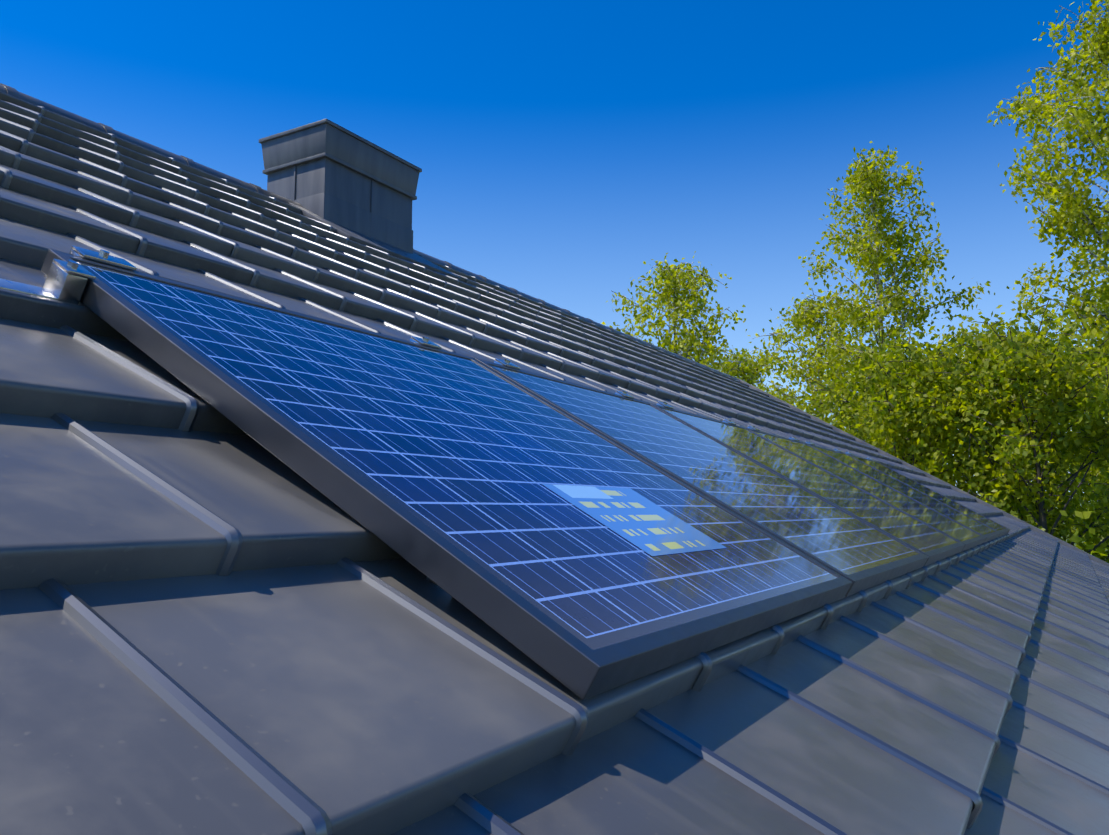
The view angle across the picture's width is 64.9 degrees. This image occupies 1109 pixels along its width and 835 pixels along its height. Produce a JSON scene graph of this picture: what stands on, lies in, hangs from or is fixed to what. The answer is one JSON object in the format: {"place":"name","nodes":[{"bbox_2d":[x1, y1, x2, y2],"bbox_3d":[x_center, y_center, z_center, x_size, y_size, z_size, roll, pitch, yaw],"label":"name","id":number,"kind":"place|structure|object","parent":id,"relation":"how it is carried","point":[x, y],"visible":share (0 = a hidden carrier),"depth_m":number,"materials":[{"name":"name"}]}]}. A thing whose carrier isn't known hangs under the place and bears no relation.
{"place":"outdoors","nodes":[
{"label":"outdoors","id":0,"kind":"place"},
{"bbox_2d":[0,0,1108,508],"label":"sky","id":1,"kind":"structure","parent":0,"point":[561,148],"materials":[{"name":"blue"}]},
{"bbox_2d":[601,251,764,383],"bbox_3d":[3.195,1.017,23.678,4.541,11.638,4.954,-4,-7,30],"label":"birch","id":2,"kind":"object","parent":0,"point":[666,299],"depth_m":23.50,"materials":[{"name":"green plant"}]},
{"bbox_2d":[709,345,789,401],"bbox_3d":[8.267,2.501,35.841,5.460,11.267,5.378,-4,-7,30],"label":"tree","id":3,"kind":"object","parent":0,"point":[757,376],"depth_m":35.98,"materials":[{"name":"green plant"}]},
{"bbox_2d":[730,284,874,439],"bbox_3d":[7.824,1.468,26.801,4.988,11.410,5.076,-4,-7,30],"label":"birch","id":4,"kind":"object","parent":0,"point":[798,321],"depth_m":26.74,"materials":[{"name":"green plant"}]},
{"bbox_2d":[797,141,994,465],"bbox_3d":[9.201,-0.475,23.647,5.119,14.614,4.623,-4,-7,30],"label":"birch","id":5,"kind":"object","parent":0,"point":[898,305],"depth_m":24.00,"materials":[{"name":"green plant"}]},
{"bbox_2d":[791,317,1048,501],"bbox_3d":[8.137,2.083,19.496,5.802,8.629,5.516,-4,-7,30],"label":"tree","id":6,"kind":"object","parent":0,"point":[897,431],"depth_m":18.79,"materials":[{"name":"green plant"}]},
{"bbox_2d":[891,309,1108,544],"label":"tree","id":7,"kind":"object","parent":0,"point":[1057,533],"depth_m":20.06,"materials":[{"name":"green plant"}]},
{"bbox_2d":[895,288,1108,562],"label":"tree","id":8,"kind":"object","parent":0,"point":[1026,367],"depth_m":16.64,"materials":[{"name":"green plant"}]},
{"bbox_2d":[951,368,1096,530],"bbox_3d":[15.192,2.471,28.982,5.729,9.870,5.822,-4,-7,30],"label":"birch","id":9,"kind":"object","parent":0,"point":[1087,478],"depth_m":28.00,"materials":[{"name":"green plant"}]},
{"bbox_2d":[986,0,1108,471],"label":"birch","id":10,"kind":"object","parent":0,"point":[1084,117],"depth_m":21.66,"materials":[{"name":"green plant"}]},
{"bbox_2d":[1041,477,1108,555],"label":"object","id":11,"kind":"object","parent":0,"point":[1075,538],"visible":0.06,"depth_m":13.41,"materials":[{"name":"green plant"}]},
{"bbox_2d":[1052,336,1108,561],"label":"tree","id":12,"kind":"object","parent":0,"point":[1094,505],"depth_m":31.69,"materials":[{"name":"green plant"}]},
{"bbox_2d":[1056,192,1108,482],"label":"birch","id":13,"kind":"object","parent":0,"point":[1075,265],"depth_m":26.53,"materials":[{"name":"green plant"}]},
{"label":"paved yard","id":14,"kind":"structure","parent":0,"visible":0},
{"bbox_3d":[-1.215,1.878,5.022,11.596,5.970,13.500,-4,-7,30],"label":"house","id":15,"kind":"object","parent":14,"relation":"on","visible":0},
{"bbox_2d":[259,119,461,280],"bbox_3d":[-1.278,-1.104,5.231,1.078,1.045,0.970,-4,-7,30],"label":"chimney","id":16,"kind":"object","parent":15,"relation":"on","point":[352,186],"visible":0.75,"depth_m":4.99,"materials":[{"name":"metal"}]},
{"bbox_2d":[0,91,1108,834],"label":"roof slope","id":17,"kind":"structure","parent":15,"relation":"on","point":[212,621],"depth_m":0.87,"materials":[{"name":"metal"}]},
{"bbox_2d":[41,249,1009,699],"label":"panel frames","id":18,"kind":"structure","parent":17,"relation":"on","point":[567,659],"depth_m":0.98,"materials":[{"name":"black metal"}]},
{"bbox_2d":[0,278,445,591],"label":"mount rails","id":19,"kind":"object","parent":18,"relation":"attached to","point":[23,288],"visible":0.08,"depth_m":1.15,"materials":[{"name":"silver metal"}]},
{"bbox_2d":[43,246,872,459],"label":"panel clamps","id":20,"kind":"object","parent":18,"relation":"attached to","point":[65,281],"visible":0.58,"depth_m":1.19,"materials":[{"name":"silver metal"}]},
{"bbox_2d":[74,260,1005,649],"bbox_3d":[1.241,0.275,3.695,0.852,0.488,6.237,-4,-7,30],"label":"glass panel","id":21,"kind":"object","parent":18,"relation":"in","point":[468,458],"visible":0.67,"depth_m":1.38,"materials":[{"name":"blue glass"}]},
{"bbox_2d":[542,484,725,555],"bbox_3d":[0.132,0.155,1.349,0.174,0.099,0.300,-4,-7,30],"label":"panel label","id":22,"kind":"object","parent":21,"relation":"on","point":[646,525],"visible":1,"depth_m":1.33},
{"bbox_2d":[739,379,1108,565],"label":"verge trims","id":23,"kind":"object","parent":15,"relation":"on","point":[1032,527],"visible":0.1,"depth_m":10.08,"materials":[{"name":"metal"}]},
{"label":"roof slope","id":24,"kind":"object","parent":15,"relation":"attached to","visible":0},
{"bbox_2d":[0,83,740,381],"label":"ridge cap","id":25,"kind":"object","parent":24,"relation":"on","point":[9,90],"visible":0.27,"depth_m":4.42,"materials":[{"name":"metal"}]}
]}

